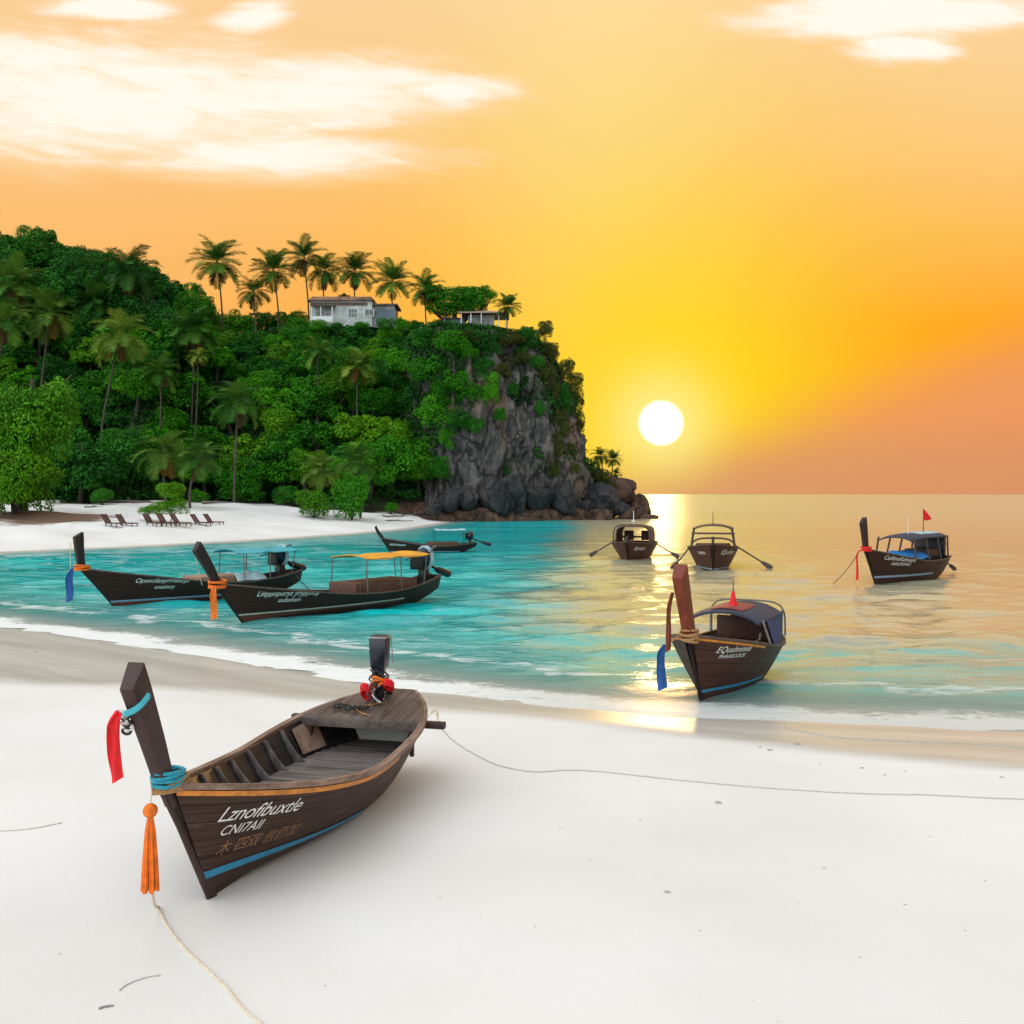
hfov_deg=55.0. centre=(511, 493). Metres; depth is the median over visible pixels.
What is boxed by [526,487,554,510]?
boulder
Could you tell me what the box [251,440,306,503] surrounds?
broadleaf tree
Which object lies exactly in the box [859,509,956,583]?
longtail boat
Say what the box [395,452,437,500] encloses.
broadleaf tree
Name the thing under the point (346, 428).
broadleaf tree
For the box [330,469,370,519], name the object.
bush
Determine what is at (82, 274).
broadleaf tree
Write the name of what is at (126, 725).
prow charm
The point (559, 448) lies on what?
cliff shrub
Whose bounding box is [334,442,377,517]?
palm tree
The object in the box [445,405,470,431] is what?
cliff shrub
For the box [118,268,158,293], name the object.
broadleaf tree
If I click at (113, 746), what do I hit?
cloth ribbon
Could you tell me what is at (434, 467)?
cliff shrub
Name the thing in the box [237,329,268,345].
broadleaf tree
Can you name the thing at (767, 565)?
oar
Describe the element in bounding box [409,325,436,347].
cliff shrub
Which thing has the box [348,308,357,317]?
window
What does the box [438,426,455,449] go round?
cliff shrub
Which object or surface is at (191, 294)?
broadleaf tree
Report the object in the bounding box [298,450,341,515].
palm tree
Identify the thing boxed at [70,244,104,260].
broadleaf tree
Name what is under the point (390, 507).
bush
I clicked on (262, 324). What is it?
broadleaf tree
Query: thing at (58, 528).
beach sand
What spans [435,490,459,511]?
boulder
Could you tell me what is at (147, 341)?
broadleaf tree
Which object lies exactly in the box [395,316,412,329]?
bush
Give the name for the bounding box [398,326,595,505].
cliff
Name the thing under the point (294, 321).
broadleaf tree
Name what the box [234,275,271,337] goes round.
palm tree
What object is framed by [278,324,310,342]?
broadleaf tree
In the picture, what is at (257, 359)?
broadleaf tree
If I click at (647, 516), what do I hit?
rock shelf
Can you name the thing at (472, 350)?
cliff shrub
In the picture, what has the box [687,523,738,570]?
tour boat
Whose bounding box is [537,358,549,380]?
cliff shrub
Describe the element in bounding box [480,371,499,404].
cliff shrub
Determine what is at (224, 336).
broadleaf tree
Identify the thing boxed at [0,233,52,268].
broadleaf tree
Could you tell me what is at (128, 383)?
broadleaf tree
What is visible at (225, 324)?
broadleaf tree
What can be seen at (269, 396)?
broadleaf tree
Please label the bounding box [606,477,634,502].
boulder
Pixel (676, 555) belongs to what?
oar
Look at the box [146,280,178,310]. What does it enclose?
broadleaf tree
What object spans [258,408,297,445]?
broadleaf tree
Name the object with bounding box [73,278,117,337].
palm tree
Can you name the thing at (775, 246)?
sky
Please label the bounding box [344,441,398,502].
broadleaf tree
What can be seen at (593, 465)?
bush
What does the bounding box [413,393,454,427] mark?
cliff shrub
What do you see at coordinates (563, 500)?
boulder
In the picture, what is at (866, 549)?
prow scarf
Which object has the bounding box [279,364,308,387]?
broadleaf tree
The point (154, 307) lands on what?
broadleaf tree
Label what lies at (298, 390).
broadleaf tree
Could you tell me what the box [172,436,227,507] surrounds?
palm tree
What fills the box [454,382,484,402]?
cliff shrub
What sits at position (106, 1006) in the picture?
weed strand
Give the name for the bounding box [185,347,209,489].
palm tree
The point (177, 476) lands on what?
broadleaf tree
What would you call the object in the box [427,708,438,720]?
mooring loop
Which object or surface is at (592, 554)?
oar
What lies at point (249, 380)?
broadleaf tree
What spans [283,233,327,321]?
palm tree
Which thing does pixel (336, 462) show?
broadleaf tree
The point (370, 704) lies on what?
deck line
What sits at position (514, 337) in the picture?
cliff shrub
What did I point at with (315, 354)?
palm tree
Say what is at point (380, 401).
broadleaf tree
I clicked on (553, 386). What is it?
cliff shrub
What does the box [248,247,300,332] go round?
palm tree
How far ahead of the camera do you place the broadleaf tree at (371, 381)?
156.02 m
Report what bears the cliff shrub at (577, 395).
on the cliff
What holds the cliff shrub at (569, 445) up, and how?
on the cliff
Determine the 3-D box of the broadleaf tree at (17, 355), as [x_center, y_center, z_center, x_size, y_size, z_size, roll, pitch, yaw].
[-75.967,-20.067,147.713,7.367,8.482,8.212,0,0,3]
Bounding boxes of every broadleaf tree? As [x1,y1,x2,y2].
[0,231,17,245]
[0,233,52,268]
[0,248,32,284]
[0,306,63,369]
[0,336,37,383]
[0,357,19,381]
[0,374,80,510]
[1,281,43,311]
[1,365,48,388]
[14,225,52,270]
[15,271,72,300]
[20,265,68,285]
[21,353,83,388]
[30,279,81,317]
[37,322,86,360]
[37,443,120,503]
[40,230,62,265]
[40,243,81,269]
[46,441,118,490]
[48,249,102,312]
[55,427,96,448]
[57,420,90,443]
[58,388,114,431]
[58,398,87,429]
[66,267,111,333]
[66,306,110,344]
[67,369,120,404]
[68,246,99,253]
[68,335,107,376]
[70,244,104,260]
[86,250,119,269]
[86,260,128,288]
[86,290,136,318]
[88,319,150,368]
[89,392,133,429]
[95,427,156,487]
[98,363,135,398]
[100,285,162,330]
[103,367,164,420]
[114,424,176,479]
[116,333,159,363]
[117,259,161,288]
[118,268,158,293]
[118,348,176,378]
[119,293,177,334]
[144,406,189,438]
[145,273,185,299]
[145,306,189,362]
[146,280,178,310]
[149,320,211,377]
[149,439,208,484]
[158,371,216,412]
[170,311,220,346]
[172,282,197,300]
[173,292,216,312]
[176,423,233,458]
[181,358,215,376]
[183,282,206,299]
[185,457,229,499]
[186,302,219,323]
[196,345,236,388]
[202,323,222,340]
[205,314,239,333]
[205,452,251,490]
[207,387,254,436]
[213,330,243,348]
[216,376,266,412]
[217,308,256,333]
[218,431,266,465]
[219,349,239,368]
[222,362,249,379]
[225,337,262,362]
[228,453,287,498]
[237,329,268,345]
[245,355,271,375]
[246,311,277,332]
[248,369,284,404]
[251,385,298,416]
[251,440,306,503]
[257,359,287,384]
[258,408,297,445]
[259,332,287,352]
[266,340,294,359]
[266,432,311,485]
[273,309,307,325]
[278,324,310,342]
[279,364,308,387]
[280,448,327,498]
[281,374,336,420]
[284,317,308,332]
[284,347,332,376]
[288,331,314,351]
[288,420,337,451]
[296,384,343,424]
[302,326,328,343]
[307,345,362,380]
[315,365,365,404]
[320,442,351,486]
[323,454,374,500]
[327,293,350,296]
[328,409,385,444]
[329,336,351,348]
[338,324,374,347]
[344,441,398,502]
[348,385,396,425]
[358,337,385,357]
[360,366,388,389]
[367,347,398,364]
[369,416,413,460]
[369,434,422,494]
[373,359,406,392]
[375,327,403,342]
[382,336,406,354]
[394,380,411,397]
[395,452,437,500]
[398,320,423,332]
[421,283,487,322]
[472,285,498,309]
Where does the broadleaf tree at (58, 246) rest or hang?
on the hill
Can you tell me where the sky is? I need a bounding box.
[0,0,1023,493]
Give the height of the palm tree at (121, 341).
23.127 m
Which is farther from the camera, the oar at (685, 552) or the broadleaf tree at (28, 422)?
the broadleaf tree at (28, 422)
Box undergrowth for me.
[3,297,591,503]
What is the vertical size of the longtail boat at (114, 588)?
3.006 m
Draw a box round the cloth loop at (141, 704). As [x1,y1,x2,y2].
[119,692,150,716]
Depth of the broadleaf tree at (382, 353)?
159.47 m
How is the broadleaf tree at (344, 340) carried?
on the hill
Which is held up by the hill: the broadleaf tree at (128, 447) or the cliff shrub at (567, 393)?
the broadleaf tree at (128, 447)
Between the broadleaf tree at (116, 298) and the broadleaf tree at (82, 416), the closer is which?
the broadleaf tree at (82, 416)
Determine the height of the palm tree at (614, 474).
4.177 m
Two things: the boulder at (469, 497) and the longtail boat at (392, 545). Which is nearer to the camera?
the longtail boat at (392, 545)
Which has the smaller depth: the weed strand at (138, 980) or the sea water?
the weed strand at (138, 980)
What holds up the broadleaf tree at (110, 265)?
on the hill
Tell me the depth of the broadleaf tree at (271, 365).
157.47 m
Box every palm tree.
[0,251,49,352]
[0,296,39,357]
[14,287,80,392]
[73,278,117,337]
[88,307,159,435]
[94,243,163,299]
[131,430,194,508]
[135,351,180,477]
[159,299,226,424]
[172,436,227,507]
[184,233,246,328]
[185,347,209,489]
[208,380,268,502]
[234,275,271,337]
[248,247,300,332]
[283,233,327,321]
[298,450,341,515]
[299,336,337,421]
[301,252,348,296]
[334,251,377,296]
[334,347,381,437]
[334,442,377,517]
[367,257,415,303]
[404,268,445,324]
[493,292,521,327]
[589,447,610,468]
[602,449,622,475]
[612,467,622,477]
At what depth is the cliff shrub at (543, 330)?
157.40 m
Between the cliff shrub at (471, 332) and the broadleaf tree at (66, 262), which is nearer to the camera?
the cliff shrub at (471, 332)
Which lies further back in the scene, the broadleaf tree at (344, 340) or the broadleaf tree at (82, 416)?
the broadleaf tree at (344, 340)
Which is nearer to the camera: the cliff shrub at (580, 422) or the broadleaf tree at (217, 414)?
the broadleaf tree at (217, 414)
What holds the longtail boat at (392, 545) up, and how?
on the sea water
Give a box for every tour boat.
[611,511,658,559]
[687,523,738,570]
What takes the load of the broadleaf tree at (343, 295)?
on the hill
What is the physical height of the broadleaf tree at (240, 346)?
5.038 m
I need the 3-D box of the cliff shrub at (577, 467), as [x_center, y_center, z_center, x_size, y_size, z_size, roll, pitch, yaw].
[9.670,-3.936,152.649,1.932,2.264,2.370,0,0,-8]
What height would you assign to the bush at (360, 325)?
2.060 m
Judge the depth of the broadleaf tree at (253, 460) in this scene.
139.52 m
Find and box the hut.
[442,310,508,326]
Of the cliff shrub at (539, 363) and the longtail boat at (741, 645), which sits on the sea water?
the longtail boat at (741, 645)
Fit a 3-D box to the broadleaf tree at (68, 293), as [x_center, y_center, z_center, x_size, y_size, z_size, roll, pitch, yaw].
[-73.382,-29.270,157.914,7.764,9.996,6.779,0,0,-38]
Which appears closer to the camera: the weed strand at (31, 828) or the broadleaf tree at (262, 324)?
the weed strand at (31, 828)
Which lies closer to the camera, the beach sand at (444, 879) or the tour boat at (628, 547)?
the beach sand at (444, 879)
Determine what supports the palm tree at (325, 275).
on the hill
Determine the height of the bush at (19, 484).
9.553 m
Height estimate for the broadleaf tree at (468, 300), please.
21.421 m
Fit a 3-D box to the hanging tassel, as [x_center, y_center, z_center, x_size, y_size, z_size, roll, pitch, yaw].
[-3.063,2.899,8.335,0.151,0.951,0.162,0,0,0]
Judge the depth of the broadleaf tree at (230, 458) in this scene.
140.56 m
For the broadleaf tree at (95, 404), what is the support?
on the hill
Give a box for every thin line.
[437,721,1023,799]
[775,725,1023,747]
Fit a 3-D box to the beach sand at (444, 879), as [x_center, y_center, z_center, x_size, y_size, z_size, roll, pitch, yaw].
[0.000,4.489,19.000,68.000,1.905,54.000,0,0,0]
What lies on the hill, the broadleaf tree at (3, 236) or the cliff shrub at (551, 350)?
the broadleaf tree at (3, 236)
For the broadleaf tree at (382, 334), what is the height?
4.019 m
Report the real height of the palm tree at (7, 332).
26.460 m
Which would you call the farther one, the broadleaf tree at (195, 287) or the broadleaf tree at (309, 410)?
the broadleaf tree at (195, 287)
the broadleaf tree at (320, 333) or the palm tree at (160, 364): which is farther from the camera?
the broadleaf tree at (320, 333)
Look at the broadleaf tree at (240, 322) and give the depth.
172.95 m
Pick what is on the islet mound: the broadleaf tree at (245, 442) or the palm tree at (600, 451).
the palm tree at (600, 451)
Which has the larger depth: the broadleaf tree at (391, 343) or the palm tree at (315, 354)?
the broadleaf tree at (391, 343)
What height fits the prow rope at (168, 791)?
0.161 m
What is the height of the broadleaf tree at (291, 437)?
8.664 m
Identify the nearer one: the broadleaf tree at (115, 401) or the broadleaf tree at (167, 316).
the broadleaf tree at (115, 401)
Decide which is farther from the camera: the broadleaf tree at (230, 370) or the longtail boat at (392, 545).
the broadleaf tree at (230, 370)
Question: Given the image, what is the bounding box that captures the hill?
[17,298,423,511]
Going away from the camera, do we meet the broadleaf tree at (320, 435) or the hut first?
the broadleaf tree at (320, 435)
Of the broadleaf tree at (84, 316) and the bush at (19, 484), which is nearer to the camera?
the bush at (19, 484)
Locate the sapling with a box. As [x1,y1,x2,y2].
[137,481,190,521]
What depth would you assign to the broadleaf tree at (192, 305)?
166.78 m
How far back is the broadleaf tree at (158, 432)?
134.05 m
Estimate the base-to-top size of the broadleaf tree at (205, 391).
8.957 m
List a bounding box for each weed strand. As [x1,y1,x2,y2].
[0,822,61,831]
[99,1004,112,1009]
[119,975,160,990]
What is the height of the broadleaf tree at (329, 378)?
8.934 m
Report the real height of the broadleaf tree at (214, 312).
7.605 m
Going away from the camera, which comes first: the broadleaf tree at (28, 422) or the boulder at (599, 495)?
the broadleaf tree at (28, 422)
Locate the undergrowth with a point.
(408, 342)
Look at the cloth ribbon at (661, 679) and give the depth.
18.45 m
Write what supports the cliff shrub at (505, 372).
on the cliff
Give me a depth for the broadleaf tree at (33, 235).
168.33 m
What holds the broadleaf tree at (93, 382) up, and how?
on the hill
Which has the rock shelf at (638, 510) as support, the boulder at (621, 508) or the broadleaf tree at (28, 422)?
the boulder at (621, 508)
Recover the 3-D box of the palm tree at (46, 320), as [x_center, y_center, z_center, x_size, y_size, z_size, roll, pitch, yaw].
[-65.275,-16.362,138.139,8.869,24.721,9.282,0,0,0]
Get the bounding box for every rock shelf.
[587,509,612,519]
[614,505,644,518]
[641,514,658,518]
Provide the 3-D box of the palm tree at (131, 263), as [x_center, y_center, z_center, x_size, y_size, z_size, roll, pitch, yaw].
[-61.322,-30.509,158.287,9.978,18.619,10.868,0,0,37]
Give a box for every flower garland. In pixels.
[360,683,372,700]
[371,675,383,688]
[383,679,394,691]
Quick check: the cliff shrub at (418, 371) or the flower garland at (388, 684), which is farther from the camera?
the cliff shrub at (418, 371)
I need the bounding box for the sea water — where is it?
[0,494,1023,730]
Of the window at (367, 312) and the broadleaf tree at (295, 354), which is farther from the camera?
the window at (367, 312)
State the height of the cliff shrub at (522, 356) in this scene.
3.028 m
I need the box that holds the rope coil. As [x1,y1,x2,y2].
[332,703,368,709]
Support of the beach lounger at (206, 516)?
on the beach sand at (58, 528)
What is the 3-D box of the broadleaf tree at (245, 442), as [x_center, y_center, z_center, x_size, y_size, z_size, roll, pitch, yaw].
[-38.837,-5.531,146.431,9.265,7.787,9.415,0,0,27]
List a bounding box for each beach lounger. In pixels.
[100,514,122,526]
[115,514,137,526]
[142,514,162,526]
[156,514,176,526]
[169,514,191,526]
[189,514,211,525]
[203,514,223,524]
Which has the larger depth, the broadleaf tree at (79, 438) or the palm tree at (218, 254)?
the palm tree at (218, 254)
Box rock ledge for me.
[386,499,591,521]
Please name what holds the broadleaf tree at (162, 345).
on the hill
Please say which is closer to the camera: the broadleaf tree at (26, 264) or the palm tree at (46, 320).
the palm tree at (46, 320)
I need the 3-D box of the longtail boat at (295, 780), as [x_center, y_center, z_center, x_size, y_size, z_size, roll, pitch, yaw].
[-2.333,2.587,10.966,2.117,2.420,6.294,0,0,14]
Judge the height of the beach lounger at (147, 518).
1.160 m
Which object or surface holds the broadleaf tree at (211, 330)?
on the hill
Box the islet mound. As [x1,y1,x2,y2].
[605,478,636,516]
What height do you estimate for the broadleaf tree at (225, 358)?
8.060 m
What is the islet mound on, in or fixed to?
in the sea water
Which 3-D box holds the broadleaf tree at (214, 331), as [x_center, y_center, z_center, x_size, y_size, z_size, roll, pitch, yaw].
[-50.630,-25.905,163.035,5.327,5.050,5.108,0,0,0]
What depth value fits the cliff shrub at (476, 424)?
145.59 m
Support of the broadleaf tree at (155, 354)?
on the hill
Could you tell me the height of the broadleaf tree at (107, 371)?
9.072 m
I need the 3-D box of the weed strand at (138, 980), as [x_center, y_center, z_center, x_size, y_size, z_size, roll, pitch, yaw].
[-2.849,3.715,7.489,0.070,0.020,0.336,0,0,40]
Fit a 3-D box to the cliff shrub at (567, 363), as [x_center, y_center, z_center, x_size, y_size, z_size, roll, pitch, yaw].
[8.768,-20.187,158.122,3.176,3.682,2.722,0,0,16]
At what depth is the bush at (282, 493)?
134.51 m
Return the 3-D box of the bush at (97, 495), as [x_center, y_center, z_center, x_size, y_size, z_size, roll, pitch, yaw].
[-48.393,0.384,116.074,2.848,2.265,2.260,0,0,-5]
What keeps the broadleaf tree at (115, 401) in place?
on the hill
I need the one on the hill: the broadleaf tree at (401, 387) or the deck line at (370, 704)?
the broadleaf tree at (401, 387)
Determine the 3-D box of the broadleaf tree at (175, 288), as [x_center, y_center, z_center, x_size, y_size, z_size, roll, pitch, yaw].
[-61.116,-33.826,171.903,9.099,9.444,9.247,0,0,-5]
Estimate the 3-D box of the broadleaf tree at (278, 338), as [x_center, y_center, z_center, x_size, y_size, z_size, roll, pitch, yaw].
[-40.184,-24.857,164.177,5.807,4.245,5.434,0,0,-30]
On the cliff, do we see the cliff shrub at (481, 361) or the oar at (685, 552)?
the cliff shrub at (481, 361)
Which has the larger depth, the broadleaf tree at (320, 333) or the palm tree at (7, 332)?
the broadleaf tree at (320, 333)
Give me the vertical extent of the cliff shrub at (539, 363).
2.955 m
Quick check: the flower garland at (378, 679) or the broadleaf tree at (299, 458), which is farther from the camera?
the broadleaf tree at (299, 458)
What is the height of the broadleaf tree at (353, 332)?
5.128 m
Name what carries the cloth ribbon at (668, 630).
hanging from the longtail boat at (741, 645)
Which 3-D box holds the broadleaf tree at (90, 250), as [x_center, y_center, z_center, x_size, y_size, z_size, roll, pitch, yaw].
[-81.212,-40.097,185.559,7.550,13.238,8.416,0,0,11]
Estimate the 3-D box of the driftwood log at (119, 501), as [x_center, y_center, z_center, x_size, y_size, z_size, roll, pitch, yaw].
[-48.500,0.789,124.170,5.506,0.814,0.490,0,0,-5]
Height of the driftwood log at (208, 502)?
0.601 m
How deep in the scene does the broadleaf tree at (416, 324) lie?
168.44 m
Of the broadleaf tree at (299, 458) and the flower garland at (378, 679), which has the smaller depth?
the flower garland at (378, 679)
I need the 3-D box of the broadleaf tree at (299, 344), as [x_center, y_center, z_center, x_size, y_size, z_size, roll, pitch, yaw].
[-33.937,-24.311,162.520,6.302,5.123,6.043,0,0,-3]
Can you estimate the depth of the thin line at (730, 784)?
12.99 m
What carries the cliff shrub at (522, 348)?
on the cliff
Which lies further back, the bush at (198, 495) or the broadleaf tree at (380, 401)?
the broadleaf tree at (380, 401)
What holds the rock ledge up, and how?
on the hill
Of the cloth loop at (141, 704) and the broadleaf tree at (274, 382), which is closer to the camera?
the cloth loop at (141, 704)
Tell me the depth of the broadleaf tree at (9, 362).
142.20 m
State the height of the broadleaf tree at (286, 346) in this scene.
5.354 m
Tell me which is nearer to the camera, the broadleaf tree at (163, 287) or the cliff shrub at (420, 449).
the cliff shrub at (420, 449)
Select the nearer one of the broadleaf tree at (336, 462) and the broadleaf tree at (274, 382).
the broadleaf tree at (336, 462)
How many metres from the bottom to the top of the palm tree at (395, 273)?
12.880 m
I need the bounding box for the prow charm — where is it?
[117,709,133,735]
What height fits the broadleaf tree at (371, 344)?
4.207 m
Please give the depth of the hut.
164.10 m
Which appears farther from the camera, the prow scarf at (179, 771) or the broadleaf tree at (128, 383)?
the broadleaf tree at (128, 383)
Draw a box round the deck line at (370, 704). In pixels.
[356,701,386,715]
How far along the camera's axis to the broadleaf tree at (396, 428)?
147.37 m
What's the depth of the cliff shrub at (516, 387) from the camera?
148.90 m
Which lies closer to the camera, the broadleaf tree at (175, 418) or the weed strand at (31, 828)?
the weed strand at (31, 828)
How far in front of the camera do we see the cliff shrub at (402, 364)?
153.23 m
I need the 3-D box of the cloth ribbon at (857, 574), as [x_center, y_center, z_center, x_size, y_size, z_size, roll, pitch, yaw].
[15.297,3.155,43.436,0.225,1.350,0.076,0,0,-6]
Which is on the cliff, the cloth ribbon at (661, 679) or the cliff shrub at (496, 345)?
the cliff shrub at (496, 345)
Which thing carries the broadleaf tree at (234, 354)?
on the hill
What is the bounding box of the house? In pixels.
[307,297,400,331]
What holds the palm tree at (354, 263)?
on the hill
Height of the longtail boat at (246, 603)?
2.909 m
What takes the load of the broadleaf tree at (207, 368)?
on the hill
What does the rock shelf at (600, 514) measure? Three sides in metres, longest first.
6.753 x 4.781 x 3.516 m
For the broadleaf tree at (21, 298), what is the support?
on the hill
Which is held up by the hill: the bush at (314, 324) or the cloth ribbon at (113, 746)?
the bush at (314, 324)
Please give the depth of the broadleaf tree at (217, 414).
149.00 m
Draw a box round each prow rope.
[150,771,189,795]
[679,628,698,643]
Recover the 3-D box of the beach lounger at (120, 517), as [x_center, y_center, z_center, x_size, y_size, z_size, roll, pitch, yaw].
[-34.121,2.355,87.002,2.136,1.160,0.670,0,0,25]
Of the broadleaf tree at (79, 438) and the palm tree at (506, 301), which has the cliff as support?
the palm tree at (506, 301)
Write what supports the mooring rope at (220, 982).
on the beach sand at (444, 879)
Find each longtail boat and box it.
[73,532,305,605]
[120,634,445,899]
[192,541,450,622]
[374,526,490,552]
[671,564,785,703]
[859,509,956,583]
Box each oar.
[589,540,614,556]
[651,540,679,558]
[670,549,688,567]
[736,545,772,568]
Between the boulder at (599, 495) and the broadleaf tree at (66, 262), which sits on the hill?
the broadleaf tree at (66, 262)
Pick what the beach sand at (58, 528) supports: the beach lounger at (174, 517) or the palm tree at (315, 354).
the beach lounger at (174, 517)
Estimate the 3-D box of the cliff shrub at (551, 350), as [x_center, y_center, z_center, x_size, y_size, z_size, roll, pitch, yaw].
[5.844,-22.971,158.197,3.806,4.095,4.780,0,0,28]
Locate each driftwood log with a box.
[105,498,149,502]
[131,500,156,502]
[202,500,227,503]
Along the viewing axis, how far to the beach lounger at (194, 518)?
93.51 m
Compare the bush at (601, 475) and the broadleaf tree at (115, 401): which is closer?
the broadleaf tree at (115, 401)
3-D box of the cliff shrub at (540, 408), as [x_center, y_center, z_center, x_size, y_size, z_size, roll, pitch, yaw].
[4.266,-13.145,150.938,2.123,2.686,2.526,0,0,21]
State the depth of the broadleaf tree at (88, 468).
117.66 m
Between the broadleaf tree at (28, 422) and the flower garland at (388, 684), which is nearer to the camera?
the flower garland at (388, 684)
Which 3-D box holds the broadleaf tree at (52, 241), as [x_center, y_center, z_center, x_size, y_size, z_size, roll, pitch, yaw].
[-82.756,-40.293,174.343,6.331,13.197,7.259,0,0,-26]
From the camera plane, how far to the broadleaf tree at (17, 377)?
142.65 m
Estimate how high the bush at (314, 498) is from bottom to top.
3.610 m
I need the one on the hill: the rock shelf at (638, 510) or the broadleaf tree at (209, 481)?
the broadleaf tree at (209, 481)
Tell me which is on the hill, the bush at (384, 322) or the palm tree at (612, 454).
the bush at (384, 322)
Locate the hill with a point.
(378, 505)
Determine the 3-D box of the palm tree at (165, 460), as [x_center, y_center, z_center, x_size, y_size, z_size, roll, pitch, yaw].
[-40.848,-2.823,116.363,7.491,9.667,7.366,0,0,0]
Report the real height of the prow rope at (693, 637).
0.290 m
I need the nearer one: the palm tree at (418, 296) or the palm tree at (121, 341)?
the palm tree at (121, 341)
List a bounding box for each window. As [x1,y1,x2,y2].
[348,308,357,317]
[364,309,373,315]
[482,319,490,325]
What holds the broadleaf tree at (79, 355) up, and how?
on the hill
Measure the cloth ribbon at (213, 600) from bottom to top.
1.030 m
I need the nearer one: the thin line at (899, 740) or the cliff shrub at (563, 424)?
the thin line at (899, 740)
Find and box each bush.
[0,446,65,513]
[89,488,113,504]
[191,488,209,502]
[212,468,266,502]
[271,485,297,505]
[294,489,330,517]
[307,319,326,329]
[327,322,343,330]
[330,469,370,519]
[354,321,370,329]
[377,318,396,330]
[384,502,398,513]
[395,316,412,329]
[584,457,600,483]
[591,466,612,482]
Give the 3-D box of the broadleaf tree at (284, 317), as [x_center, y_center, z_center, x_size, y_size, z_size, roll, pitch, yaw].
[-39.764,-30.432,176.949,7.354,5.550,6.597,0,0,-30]
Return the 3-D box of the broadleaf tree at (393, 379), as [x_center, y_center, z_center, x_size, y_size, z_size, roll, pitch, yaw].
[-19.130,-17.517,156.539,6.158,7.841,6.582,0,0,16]
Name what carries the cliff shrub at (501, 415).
on the cliff
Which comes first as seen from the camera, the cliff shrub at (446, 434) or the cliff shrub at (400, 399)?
the cliff shrub at (446, 434)
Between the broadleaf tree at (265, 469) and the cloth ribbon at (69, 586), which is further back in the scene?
the broadleaf tree at (265, 469)
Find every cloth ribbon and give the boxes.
[65,568,73,601]
[106,710,123,783]
[210,586,216,619]
[657,644,667,690]
[665,592,673,652]
[856,550,860,579]
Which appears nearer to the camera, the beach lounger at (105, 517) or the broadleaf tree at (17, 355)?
the beach lounger at (105, 517)
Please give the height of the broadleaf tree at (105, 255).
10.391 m
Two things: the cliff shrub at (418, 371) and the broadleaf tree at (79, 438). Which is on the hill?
the broadleaf tree at (79, 438)
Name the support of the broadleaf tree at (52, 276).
on the hill
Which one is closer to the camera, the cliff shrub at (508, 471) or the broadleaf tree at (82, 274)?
the cliff shrub at (508, 471)
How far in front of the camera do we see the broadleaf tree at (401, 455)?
142.75 m
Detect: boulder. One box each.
[421,504,440,516]
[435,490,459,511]
[457,485,478,510]
[477,475,513,516]
[501,474,526,513]
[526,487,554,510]
[550,480,575,514]
[575,500,591,511]
[582,482,619,510]
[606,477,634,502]
[612,500,631,515]
[626,493,650,513]
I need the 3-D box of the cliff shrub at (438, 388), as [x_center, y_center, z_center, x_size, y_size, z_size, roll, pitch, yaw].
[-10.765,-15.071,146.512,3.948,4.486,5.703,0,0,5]
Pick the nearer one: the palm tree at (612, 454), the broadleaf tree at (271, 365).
the broadleaf tree at (271, 365)
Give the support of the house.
on the hill
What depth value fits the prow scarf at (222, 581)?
29.77 m
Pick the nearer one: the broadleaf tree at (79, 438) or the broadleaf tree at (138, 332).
the broadleaf tree at (79, 438)
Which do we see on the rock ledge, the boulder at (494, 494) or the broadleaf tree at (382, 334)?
the boulder at (494, 494)
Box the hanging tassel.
[140,780,159,894]
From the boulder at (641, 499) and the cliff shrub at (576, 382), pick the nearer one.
the cliff shrub at (576, 382)
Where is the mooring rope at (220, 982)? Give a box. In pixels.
[151,893,262,1023]
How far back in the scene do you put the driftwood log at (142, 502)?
121.45 m
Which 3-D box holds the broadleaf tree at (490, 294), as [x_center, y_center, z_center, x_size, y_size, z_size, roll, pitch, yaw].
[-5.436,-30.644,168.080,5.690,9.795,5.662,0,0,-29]
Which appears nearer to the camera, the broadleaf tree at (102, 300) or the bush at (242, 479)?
the bush at (242, 479)
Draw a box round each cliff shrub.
[384,349,412,372]
[388,384,412,413]
[407,435,434,455]
[408,354,447,382]
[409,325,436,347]
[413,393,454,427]
[423,456,454,479]
[428,378,451,406]
[431,329,472,352]
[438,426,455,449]
[441,369,470,391]
[444,335,479,359]
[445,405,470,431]
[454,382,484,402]
[460,330,481,343]
[462,326,498,346]
[467,415,484,433]
[472,355,494,380]
[475,341,502,357]
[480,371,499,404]
[486,332,507,341]
[492,363,511,377]
[494,407,508,420]
[495,327,525,345]
[500,350,530,366]
[502,464,511,477]
[507,382,518,394]
[514,345,528,355]
[518,327,541,346]
[526,355,545,371]
[531,400,545,415]
[535,320,553,337]
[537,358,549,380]
[540,338,559,362]
[541,362,560,400]
[545,461,560,475]
[551,433,564,456]
[553,407,569,436]
[556,381,571,413]
[557,358,575,378]
[564,440,576,456]
[565,372,583,388]
[566,385,584,410]
[569,461,580,474]
[574,409,584,434]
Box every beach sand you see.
[0,500,450,554]
[0,613,1023,1023]
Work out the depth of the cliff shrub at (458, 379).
145.42 m
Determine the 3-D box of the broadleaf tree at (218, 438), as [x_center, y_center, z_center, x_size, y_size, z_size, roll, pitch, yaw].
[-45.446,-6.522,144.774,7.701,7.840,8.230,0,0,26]
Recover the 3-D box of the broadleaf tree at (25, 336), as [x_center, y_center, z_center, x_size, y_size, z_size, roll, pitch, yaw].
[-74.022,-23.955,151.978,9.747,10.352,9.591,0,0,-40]
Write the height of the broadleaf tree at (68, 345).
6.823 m
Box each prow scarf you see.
[73,565,90,570]
[149,765,185,789]
[208,579,226,588]
[860,546,871,551]
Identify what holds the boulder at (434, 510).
on the beach sand at (58, 528)
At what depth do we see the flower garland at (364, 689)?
13.12 m
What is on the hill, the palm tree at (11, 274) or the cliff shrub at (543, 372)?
the palm tree at (11, 274)
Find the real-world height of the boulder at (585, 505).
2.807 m

